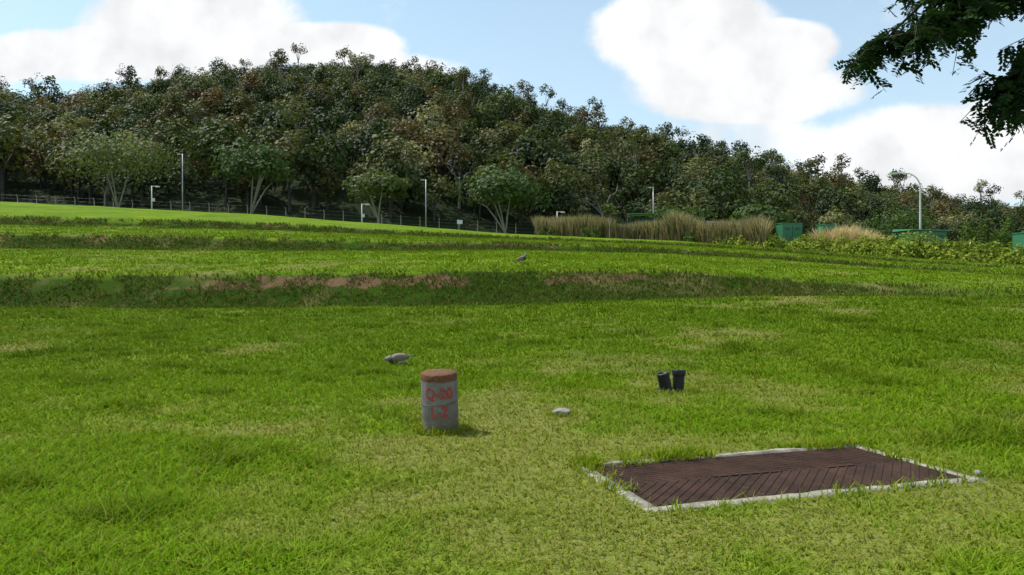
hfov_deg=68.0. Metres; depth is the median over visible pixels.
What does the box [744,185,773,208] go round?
hill forest tree
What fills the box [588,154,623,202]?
hill forest tree
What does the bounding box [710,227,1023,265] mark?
hedge shrubs
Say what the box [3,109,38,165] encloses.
hill forest tree
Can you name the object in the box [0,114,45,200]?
hill forest tree
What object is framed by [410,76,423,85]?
hill forest tree
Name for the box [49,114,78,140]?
hill forest tree
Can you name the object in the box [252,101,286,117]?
hill forest tree
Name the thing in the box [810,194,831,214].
hill forest tree
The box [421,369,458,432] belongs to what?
lot marker post
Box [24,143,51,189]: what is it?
hill forest tree
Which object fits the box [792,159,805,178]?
hill forest tree
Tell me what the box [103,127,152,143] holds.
hill forest tree
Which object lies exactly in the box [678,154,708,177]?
hill forest tree
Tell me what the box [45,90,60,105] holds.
hill forest tree
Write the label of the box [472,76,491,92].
hill forest tree
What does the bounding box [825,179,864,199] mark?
hill forest tree
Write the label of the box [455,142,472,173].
hill forest tree
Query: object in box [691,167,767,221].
hill forest tree
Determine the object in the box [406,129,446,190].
hill forest tree
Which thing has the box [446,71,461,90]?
hill forest tree
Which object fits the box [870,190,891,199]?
hill forest tree
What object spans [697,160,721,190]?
hill forest tree
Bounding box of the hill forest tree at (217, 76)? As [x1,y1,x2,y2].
[211,73,236,89]
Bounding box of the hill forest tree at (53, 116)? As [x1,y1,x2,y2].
[37,109,92,139]
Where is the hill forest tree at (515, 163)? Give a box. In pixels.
[466,150,530,224]
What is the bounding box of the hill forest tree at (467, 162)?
[446,146,481,184]
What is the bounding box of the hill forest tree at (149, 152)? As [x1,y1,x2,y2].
[121,136,168,194]
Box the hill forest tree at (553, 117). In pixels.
[540,105,570,140]
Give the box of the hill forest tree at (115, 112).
[91,104,130,137]
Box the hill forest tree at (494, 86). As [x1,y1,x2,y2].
[488,83,504,94]
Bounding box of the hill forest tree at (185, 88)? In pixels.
[176,76,202,116]
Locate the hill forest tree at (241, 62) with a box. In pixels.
[239,58,252,67]
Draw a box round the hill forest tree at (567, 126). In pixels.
[551,122,578,145]
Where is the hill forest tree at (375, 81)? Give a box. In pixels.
[355,70,385,95]
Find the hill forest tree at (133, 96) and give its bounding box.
[121,89,160,113]
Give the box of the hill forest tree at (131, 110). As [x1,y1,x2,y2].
[122,105,164,128]
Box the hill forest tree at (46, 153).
[40,137,77,193]
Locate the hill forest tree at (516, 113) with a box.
[503,102,529,124]
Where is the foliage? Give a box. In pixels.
[834,0,1023,150]
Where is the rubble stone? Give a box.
[552,408,570,415]
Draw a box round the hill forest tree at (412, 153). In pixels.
[402,140,422,179]
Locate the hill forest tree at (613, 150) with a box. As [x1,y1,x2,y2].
[599,144,622,159]
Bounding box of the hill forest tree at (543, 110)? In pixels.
[537,103,551,118]
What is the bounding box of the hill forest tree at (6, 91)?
[0,89,24,102]
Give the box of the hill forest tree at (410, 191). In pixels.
[385,183,423,210]
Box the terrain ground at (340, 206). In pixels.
[0,98,1023,574]
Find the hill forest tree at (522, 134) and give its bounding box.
[499,126,531,146]
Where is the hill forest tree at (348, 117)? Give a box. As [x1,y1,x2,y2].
[328,106,363,136]
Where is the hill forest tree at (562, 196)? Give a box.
[535,185,578,218]
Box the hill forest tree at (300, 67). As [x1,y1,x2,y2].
[286,62,310,73]
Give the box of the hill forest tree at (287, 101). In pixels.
[269,92,315,119]
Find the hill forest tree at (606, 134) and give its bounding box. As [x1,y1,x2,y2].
[598,128,617,140]
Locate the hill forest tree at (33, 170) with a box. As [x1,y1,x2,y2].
[14,129,50,178]
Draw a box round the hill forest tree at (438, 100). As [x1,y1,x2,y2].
[423,93,452,110]
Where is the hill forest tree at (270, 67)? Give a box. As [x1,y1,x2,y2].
[259,57,282,73]
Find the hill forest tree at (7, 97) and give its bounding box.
[0,89,21,110]
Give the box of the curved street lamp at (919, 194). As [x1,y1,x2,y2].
[888,172,920,228]
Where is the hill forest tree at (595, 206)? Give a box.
[579,182,631,217]
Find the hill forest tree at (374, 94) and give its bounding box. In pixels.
[362,86,393,107]
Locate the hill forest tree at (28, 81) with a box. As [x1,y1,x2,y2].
[20,77,41,101]
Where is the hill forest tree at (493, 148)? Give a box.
[461,135,512,175]
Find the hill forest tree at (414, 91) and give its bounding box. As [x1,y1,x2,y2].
[399,81,439,122]
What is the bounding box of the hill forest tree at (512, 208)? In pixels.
[482,180,526,228]
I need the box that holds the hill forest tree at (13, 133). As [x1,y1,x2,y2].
[0,119,26,157]
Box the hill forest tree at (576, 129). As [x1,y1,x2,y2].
[556,124,596,155]
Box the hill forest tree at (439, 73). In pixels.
[430,68,452,87]
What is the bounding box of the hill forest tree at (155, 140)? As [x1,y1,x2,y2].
[133,137,159,170]
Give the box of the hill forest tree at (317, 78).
[310,72,330,90]
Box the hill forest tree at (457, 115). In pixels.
[433,102,468,128]
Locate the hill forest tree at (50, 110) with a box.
[33,105,69,114]
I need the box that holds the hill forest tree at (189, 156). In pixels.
[155,134,205,196]
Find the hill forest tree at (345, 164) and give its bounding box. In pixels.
[322,154,350,184]
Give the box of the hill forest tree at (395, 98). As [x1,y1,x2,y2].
[387,94,407,118]
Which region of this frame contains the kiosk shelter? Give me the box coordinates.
[627,213,655,224]
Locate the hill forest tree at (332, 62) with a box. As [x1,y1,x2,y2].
[326,59,343,69]
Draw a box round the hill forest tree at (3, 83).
[0,76,9,88]
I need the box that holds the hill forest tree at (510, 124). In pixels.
[499,119,524,135]
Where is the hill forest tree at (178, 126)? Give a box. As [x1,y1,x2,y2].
[164,114,194,147]
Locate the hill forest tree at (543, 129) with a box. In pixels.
[530,119,557,144]
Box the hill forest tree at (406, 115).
[395,104,426,123]
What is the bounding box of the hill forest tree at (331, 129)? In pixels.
[302,112,343,143]
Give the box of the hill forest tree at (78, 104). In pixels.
[59,97,93,111]
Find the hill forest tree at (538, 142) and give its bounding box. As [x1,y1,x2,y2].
[530,137,545,152]
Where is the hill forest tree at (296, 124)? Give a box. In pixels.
[267,113,310,141]
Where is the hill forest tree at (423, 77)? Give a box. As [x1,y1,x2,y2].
[415,70,434,82]
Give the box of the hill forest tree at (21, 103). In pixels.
[11,99,32,112]
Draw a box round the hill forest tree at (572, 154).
[561,149,582,161]
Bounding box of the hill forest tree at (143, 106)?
[115,96,156,124]
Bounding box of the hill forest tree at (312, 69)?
[298,63,315,76]
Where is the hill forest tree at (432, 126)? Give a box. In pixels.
[420,121,449,137]
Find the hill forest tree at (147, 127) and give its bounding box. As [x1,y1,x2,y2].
[130,117,166,139]
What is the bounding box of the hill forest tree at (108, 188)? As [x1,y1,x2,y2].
[75,161,126,206]
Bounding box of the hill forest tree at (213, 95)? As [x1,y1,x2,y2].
[188,87,228,129]
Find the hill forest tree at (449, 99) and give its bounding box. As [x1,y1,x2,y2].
[438,96,470,119]
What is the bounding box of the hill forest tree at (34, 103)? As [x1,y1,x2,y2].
[27,96,62,113]
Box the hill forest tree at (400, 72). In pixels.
[394,67,412,80]
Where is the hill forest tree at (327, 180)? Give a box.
[307,164,344,209]
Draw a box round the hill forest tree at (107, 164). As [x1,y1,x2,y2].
[91,139,136,193]
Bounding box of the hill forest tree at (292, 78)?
[282,73,310,92]
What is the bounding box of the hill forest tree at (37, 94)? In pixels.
[29,89,57,103]
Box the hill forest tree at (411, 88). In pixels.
[405,78,425,105]
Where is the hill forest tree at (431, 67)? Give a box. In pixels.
[422,60,448,76]
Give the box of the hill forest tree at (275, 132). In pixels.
[256,109,316,187]
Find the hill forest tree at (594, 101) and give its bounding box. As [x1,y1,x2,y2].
[585,96,603,120]
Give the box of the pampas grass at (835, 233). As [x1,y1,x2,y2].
[808,221,895,247]
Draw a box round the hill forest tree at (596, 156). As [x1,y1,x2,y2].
[583,149,605,162]
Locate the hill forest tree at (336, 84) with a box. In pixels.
[328,75,345,103]
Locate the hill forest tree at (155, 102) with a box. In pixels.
[141,99,179,124]
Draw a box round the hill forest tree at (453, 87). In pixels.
[449,81,465,94]
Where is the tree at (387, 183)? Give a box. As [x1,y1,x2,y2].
[341,166,412,223]
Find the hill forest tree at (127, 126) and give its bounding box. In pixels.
[110,113,150,136]
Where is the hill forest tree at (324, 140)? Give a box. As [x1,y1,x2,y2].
[318,133,339,158]
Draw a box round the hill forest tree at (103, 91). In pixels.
[87,82,119,107]
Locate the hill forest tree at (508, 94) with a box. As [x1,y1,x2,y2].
[488,85,527,125]
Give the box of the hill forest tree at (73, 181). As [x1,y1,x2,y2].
[43,150,85,197]
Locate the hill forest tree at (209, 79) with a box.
[175,67,223,120]
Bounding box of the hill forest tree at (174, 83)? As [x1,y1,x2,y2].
[167,80,184,95]
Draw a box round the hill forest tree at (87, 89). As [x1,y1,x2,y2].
[75,85,98,93]
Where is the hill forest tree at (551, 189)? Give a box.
[532,179,568,216]
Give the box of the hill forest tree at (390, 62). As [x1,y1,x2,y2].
[385,58,403,72]
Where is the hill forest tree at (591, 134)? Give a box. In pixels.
[576,128,612,154]
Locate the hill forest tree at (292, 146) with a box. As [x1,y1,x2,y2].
[257,129,324,211]
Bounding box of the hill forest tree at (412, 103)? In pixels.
[394,92,422,117]
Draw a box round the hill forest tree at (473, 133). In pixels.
[451,123,484,148]
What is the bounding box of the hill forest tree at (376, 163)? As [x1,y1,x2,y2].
[353,130,421,210]
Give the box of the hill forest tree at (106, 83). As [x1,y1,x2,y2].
[100,79,112,91]
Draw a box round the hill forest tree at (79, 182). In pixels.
[44,146,104,200]
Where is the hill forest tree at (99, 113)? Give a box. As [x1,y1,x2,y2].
[82,107,108,122]
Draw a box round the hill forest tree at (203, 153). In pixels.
[187,113,263,203]
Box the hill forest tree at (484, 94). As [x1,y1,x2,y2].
[477,88,488,98]
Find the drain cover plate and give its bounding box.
[594,447,961,506]
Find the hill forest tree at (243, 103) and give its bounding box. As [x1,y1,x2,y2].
[225,89,259,120]
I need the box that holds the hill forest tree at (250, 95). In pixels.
[234,91,259,109]
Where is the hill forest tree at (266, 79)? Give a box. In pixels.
[257,73,276,91]
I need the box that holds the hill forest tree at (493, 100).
[485,91,505,114]
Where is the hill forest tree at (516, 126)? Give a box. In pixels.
[504,122,525,142]
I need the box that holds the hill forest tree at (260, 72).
[257,68,272,85]
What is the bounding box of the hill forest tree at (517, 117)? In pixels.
[514,111,539,132]
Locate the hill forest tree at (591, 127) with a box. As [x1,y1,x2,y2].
[581,122,608,152]
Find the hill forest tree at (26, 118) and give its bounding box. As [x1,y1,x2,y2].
[11,115,41,140]
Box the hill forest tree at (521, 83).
[514,79,534,98]
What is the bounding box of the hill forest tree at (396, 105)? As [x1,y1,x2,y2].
[381,99,404,117]
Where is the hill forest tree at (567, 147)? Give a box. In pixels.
[541,138,573,176]
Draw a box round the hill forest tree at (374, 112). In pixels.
[363,101,401,129]
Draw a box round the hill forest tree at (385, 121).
[357,116,407,162]
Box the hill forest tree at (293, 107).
[284,101,313,172]
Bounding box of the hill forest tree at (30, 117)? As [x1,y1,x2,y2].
[6,112,41,130]
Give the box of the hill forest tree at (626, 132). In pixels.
[609,128,632,141]
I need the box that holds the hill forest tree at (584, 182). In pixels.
[541,154,599,216]
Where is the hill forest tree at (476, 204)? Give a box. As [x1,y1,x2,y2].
[461,189,493,219]
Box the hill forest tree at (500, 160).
[482,147,528,172]
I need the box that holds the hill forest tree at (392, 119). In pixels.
[362,117,405,159]
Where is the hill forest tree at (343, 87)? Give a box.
[328,77,366,107]
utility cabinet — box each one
[775,223,802,248]
[816,224,836,233]
[892,229,951,245]
[1011,232,1023,252]
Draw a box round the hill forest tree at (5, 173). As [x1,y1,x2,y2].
[1,126,35,183]
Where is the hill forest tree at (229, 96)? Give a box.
[215,92,238,118]
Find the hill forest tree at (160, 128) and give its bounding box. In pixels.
[151,123,170,138]
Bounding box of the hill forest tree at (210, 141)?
[192,122,245,187]
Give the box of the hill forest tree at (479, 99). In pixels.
[474,96,490,105]
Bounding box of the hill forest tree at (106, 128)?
[76,118,129,155]
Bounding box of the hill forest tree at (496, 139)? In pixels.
[481,124,514,156]
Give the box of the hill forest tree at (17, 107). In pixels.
[0,101,38,129]
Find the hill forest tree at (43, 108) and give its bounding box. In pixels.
[31,99,69,128]
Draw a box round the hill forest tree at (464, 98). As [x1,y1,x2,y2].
[452,86,478,121]
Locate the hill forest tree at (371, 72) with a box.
[364,68,380,77]
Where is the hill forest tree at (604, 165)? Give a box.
[573,148,619,194]
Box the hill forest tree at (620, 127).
[609,123,630,137]
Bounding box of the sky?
[0,0,1023,206]
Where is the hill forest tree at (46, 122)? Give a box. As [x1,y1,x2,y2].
[22,119,65,140]
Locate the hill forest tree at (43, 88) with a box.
[29,72,59,104]
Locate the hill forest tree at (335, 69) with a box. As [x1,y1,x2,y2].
[330,63,349,80]
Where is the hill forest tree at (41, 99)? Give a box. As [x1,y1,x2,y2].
[27,96,52,106]
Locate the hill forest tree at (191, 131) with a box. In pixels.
[180,116,221,178]
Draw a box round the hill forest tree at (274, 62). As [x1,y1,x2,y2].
[268,58,282,73]
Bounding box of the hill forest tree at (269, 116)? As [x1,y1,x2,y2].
[255,108,285,128]
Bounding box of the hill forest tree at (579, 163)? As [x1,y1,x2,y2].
[566,157,597,194]
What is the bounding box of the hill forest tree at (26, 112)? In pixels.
[17,106,34,118]
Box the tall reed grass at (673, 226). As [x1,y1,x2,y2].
[530,209,774,246]
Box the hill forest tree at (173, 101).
[154,86,192,145]
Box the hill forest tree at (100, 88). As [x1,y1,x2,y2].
[92,83,111,98]
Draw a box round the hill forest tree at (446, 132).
[419,122,453,176]
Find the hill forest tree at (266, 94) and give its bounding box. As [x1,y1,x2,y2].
[252,81,285,109]
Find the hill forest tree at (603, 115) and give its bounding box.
[588,112,608,128]
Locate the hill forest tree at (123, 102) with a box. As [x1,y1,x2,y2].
[112,96,139,116]
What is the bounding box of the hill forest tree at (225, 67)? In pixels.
[217,63,234,77]
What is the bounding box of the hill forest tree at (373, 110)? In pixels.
[362,105,401,123]
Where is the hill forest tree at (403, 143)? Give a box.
[380,135,410,168]
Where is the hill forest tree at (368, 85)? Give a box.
[358,77,378,93]
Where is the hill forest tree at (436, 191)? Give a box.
[409,173,459,220]
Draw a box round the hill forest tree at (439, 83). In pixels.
[426,73,448,95]
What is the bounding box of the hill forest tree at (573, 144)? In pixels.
[556,134,581,156]
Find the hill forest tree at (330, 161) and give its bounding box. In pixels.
[317,156,345,193]
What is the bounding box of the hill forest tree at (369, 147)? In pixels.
[359,127,409,169]
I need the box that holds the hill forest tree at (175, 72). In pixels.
[169,64,184,84]
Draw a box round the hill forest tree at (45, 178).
[13,132,61,183]
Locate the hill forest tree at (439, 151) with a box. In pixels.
[418,137,470,185]
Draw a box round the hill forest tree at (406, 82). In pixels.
[399,79,419,91]
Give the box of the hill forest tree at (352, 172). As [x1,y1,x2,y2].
[346,162,380,187]
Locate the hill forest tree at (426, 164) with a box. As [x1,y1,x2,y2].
[380,132,438,208]
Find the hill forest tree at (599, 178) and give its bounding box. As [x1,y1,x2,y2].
[570,162,618,209]
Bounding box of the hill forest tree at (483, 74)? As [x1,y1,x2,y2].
[478,68,491,91]
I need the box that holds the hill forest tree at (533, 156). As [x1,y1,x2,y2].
[518,146,549,178]
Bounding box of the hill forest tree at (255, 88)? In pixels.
[236,78,275,105]
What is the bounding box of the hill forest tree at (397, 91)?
[382,88,408,110]
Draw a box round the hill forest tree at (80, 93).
[71,92,91,105]
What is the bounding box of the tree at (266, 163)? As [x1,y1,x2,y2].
[209,141,292,213]
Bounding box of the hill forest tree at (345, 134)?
[315,128,364,174]
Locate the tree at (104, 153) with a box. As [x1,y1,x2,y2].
[45,127,187,207]
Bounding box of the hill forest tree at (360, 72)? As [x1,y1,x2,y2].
[350,63,367,81]
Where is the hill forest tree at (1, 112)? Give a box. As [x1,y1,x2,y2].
[0,107,18,132]
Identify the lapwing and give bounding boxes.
[383,353,414,363]
[513,253,526,266]
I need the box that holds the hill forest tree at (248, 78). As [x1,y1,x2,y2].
[236,68,263,94]
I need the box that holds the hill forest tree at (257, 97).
[246,93,266,106]
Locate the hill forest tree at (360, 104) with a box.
[353,96,373,118]
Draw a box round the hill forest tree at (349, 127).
[339,120,371,160]
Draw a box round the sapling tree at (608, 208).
[600,203,619,237]
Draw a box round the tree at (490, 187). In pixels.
[451,161,552,232]
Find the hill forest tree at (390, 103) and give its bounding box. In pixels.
[359,95,396,122]
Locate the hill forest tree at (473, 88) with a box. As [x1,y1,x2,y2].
[462,83,480,105]
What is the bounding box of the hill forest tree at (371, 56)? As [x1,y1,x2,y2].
[364,53,376,60]
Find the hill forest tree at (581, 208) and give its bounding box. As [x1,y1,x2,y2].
[554,192,588,218]
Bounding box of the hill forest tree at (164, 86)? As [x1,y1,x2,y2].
[146,80,170,95]
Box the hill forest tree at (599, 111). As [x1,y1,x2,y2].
[592,105,604,121]
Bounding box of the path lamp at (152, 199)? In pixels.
[151,186,159,208]
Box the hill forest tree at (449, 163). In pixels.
[433,149,493,208]
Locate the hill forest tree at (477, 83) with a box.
[469,80,486,90]
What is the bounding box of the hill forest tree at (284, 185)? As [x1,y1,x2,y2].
[269,140,299,192]
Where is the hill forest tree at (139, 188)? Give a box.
[109,143,164,208]
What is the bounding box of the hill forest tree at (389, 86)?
[382,78,412,96]
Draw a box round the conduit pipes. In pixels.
[655,369,685,393]
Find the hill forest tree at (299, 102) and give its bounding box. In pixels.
[287,95,314,110]
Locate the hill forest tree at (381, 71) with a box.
[369,65,391,78]
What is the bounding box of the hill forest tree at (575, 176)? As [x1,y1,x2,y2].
[546,165,595,194]
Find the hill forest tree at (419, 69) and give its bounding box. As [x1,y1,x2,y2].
[411,66,426,77]
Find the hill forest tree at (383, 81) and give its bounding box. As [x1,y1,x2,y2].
[371,74,403,95]
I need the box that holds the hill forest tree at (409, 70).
[393,62,415,75]
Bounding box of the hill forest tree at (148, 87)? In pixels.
[143,83,162,117]
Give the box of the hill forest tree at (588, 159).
[574,152,601,177]
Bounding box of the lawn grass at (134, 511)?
[0,215,1023,574]
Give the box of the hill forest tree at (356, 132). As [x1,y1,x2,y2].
[348,121,371,161]
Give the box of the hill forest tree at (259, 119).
[240,105,304,145]
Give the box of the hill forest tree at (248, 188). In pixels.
[216,154,275,205]
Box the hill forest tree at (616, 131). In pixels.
[611,128,629,138]
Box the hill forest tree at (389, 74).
[385,68,397,84]
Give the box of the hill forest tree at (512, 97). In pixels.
[492,95,523,121]
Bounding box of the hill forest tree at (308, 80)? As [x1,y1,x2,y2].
[285,67,324,85]
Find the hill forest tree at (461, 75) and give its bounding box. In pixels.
[455,67,472,91]
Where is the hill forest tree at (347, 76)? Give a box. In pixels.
[333,73,363,103]
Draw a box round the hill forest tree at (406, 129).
[386,117,427,170]
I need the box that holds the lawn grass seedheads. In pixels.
[0,258,1022,574]
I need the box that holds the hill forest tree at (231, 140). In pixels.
[208,134,261,194]
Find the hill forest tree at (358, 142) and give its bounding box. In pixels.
[348,118,402,161]
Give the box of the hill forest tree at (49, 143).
[27,125,82,188]
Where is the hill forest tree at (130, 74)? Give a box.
[116,68,142,102]
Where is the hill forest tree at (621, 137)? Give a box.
[608,135,637,154]
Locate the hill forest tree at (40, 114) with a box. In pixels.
[32,108,70,120]
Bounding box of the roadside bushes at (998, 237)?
[537,215,1015,249]
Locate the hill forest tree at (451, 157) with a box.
[413,124,473,196]
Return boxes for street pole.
[177,154,182,210]
[420,179,425,226]
[648,187,653,212]
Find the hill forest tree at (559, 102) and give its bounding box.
[555,99,568,114]
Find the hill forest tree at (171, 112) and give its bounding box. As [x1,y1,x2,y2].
[155,97,194,132]
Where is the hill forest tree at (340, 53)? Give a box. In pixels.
[335,45,352,65]
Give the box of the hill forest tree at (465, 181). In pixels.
[461,165,489,208]
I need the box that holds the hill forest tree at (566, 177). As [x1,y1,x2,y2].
[533,162,583,217]
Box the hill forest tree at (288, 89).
[274,80,312,106]
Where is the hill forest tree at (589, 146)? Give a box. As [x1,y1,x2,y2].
[579,138,604,159]
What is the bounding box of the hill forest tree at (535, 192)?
[526,173,540,212]
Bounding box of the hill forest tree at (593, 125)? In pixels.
[591,120,603,138]
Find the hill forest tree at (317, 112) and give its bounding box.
[293,106,341,155]
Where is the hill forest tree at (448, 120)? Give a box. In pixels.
[423,110,460,139]
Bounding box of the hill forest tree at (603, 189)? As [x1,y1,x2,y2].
[579,185,613,217]
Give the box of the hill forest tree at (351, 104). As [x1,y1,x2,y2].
[332,93,367,120]
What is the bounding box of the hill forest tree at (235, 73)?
[216,68,239,81]
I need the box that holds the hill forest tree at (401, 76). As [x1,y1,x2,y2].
[387,70,410,85]
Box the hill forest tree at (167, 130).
[145,117,199,182]
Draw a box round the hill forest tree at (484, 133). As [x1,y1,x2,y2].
[472,127,497,159]
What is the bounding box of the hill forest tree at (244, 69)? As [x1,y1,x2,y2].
[233,65,250,78]
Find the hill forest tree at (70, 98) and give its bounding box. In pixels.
[61,89,88,111]
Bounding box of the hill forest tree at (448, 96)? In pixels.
[440,90,456,103]
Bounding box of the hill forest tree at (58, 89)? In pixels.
[53,87,66,101]
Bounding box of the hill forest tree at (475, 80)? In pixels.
[468,73,479,83]
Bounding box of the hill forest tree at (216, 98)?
[203,83,223,116]
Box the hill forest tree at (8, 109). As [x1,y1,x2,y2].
[0,99,19,120]
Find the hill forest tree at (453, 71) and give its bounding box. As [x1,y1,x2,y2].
[448,67,461,84]
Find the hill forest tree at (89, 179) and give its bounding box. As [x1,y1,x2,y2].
[48,125,127,205]
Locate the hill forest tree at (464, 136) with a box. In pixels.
[451,126,474,147]
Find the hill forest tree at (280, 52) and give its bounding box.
[269,48,289,77]
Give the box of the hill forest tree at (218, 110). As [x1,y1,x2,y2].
[210,97,244,120]
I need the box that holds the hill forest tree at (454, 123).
[439,117,462,135]
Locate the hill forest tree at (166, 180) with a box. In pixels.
[153,163,189,193]
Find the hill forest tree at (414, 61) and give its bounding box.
[401,55,426,73]
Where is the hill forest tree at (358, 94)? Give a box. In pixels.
[340,85,369,114]
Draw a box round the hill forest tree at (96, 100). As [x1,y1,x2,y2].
[66,90,112,119]
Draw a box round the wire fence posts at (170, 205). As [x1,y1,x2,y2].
[0,194,534,233]
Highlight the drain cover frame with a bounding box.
[576,443,988,511]
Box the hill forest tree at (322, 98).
[295,85,338,122]
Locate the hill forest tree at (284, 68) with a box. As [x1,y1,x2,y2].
[277,61,291,73]
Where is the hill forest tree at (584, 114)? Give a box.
[577,106,599,127]
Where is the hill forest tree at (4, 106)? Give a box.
[0,93,11,115]
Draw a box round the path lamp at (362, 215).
[361,204,369,221]
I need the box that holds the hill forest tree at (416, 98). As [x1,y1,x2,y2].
[404,91,425,110]
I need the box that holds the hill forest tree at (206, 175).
[186,159,221,189]
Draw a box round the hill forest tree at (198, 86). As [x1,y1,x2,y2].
[169,76,215,123]
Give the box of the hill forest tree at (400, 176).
[368,161,421,218]
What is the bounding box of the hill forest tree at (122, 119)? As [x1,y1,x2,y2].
[115,114,139,129]
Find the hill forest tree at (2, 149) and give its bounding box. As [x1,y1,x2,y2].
[0,127,21,171]
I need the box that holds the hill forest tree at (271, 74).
[258,69,281,82]
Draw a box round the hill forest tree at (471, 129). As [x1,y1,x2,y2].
[452,118,482,150]
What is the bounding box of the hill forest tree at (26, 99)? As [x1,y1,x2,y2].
[11,90,38,104]
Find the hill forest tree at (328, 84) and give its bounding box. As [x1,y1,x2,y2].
[319,77,340,102]
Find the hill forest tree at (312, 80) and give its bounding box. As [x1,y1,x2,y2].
[303,78,326,108]
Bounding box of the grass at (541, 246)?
[0,215,1023,308]
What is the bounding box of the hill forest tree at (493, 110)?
[477,101,510,131]
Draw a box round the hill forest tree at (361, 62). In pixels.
[353,55,369,70]
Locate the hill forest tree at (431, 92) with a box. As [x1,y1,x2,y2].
[416,84,444,112]
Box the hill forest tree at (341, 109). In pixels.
[331,104,352,114]
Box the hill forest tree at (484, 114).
[470,104,489,125]
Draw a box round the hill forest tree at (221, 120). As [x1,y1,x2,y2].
[203,112,243,131]
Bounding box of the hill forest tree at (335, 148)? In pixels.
[328,135,355,164]
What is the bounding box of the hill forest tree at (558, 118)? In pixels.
[546,112,568,132]
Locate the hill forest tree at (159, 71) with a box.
[154,66,169,79]
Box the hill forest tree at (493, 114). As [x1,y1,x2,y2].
[481,104,500,130]
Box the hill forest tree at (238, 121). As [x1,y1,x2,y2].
[216,112,255,138]
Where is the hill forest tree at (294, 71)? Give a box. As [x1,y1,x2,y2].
[289,67,301,78]
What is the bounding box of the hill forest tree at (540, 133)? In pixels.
[515,125,563,177]
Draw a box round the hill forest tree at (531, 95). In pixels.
[524,91,537,101]
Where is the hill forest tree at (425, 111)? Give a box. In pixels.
[402,101,448,136]
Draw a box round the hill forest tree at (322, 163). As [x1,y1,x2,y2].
[289,147,337,190]
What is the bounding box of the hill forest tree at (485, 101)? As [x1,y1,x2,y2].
[474,95,499,123]
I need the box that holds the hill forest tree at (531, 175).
[499,157,544,223]
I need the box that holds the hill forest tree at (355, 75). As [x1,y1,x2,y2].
[348,65,365,82]
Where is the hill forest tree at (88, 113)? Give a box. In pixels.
[67,105,106,126]
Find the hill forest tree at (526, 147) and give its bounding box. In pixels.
[506,136,550,174]
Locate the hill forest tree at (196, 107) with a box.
[181,100,206,125]
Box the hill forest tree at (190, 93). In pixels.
[183,84,207,118]
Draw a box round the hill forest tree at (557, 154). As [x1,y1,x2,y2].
[529,138,575,178]
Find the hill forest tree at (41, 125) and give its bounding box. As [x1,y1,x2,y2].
[25,121,64,169]
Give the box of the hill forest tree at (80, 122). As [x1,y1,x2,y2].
[52,112,94,179]
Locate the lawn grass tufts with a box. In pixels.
[409,385,701,435]
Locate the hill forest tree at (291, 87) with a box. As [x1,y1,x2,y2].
[276,80,301,99]
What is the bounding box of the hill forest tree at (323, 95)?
[297,83,330,112]
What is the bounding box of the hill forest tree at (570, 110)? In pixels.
[567,106,579,115]
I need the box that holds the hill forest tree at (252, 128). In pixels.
[233,126,271,149]
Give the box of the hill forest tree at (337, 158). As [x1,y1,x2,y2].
[281,129,350,208]
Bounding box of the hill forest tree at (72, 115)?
[59,110,96,135]
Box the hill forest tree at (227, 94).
[218,87,241,99]
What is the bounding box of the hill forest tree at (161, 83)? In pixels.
[148,75,168,94]
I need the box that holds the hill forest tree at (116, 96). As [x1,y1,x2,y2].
[104,84,128,114]
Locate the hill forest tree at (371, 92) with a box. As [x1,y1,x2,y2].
[352,87,377,116]
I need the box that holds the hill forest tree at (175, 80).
[168,75,185,86]
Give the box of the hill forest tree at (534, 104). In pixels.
[528,99,540,114]
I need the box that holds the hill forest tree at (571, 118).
[565,113,581,125]
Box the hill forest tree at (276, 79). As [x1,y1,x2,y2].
[257,73,280,88]
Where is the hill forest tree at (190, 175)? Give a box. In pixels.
[165,157,206,204]
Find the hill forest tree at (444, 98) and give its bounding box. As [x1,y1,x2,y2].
[431,90,456,123]
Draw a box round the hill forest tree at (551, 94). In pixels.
[539,83,556,116]
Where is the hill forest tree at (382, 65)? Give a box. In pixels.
[377,62,388,73]
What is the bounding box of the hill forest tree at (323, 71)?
[312,60,338,104]
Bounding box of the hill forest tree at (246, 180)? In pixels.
[235,171,287,205]
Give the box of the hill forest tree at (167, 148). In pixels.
[155,138,183,171]
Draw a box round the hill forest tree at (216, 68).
[205,57,225,78]
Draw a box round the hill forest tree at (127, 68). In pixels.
[115,63,134,80]
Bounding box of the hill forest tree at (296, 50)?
[290,43,307,64]
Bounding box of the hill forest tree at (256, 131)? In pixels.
[247,123,274,150]
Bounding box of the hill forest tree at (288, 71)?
[284,65,299,85]
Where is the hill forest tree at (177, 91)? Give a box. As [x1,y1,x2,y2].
[166,85,205,114]
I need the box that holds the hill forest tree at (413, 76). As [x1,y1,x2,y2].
[400,73,427,86]
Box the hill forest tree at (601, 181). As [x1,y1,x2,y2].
[585,165,610,199]
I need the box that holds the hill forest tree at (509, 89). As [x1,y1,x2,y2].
[497,84,516,97]
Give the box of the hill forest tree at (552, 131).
[544,124,564,140]
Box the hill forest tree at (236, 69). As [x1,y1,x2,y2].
[229,64,243,77]
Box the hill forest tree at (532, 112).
[519,99,544,136]
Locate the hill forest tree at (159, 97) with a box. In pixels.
[149,92,168,112]
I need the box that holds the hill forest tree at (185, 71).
[175,67,193,78]
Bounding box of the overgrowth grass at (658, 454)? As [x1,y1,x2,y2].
[565,434,983,514]
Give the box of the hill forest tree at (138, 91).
[123,86,152,107]
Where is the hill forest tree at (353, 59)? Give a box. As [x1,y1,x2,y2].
[347,52,370,80]
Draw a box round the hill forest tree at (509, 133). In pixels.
[491,119,522,150]
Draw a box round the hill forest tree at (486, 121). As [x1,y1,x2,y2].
[463,109,498,141]
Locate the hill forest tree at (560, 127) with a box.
[553,121,586,145]
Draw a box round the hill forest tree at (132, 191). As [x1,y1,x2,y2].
[101,130,162,201]
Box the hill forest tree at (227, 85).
[216,75,235,95]

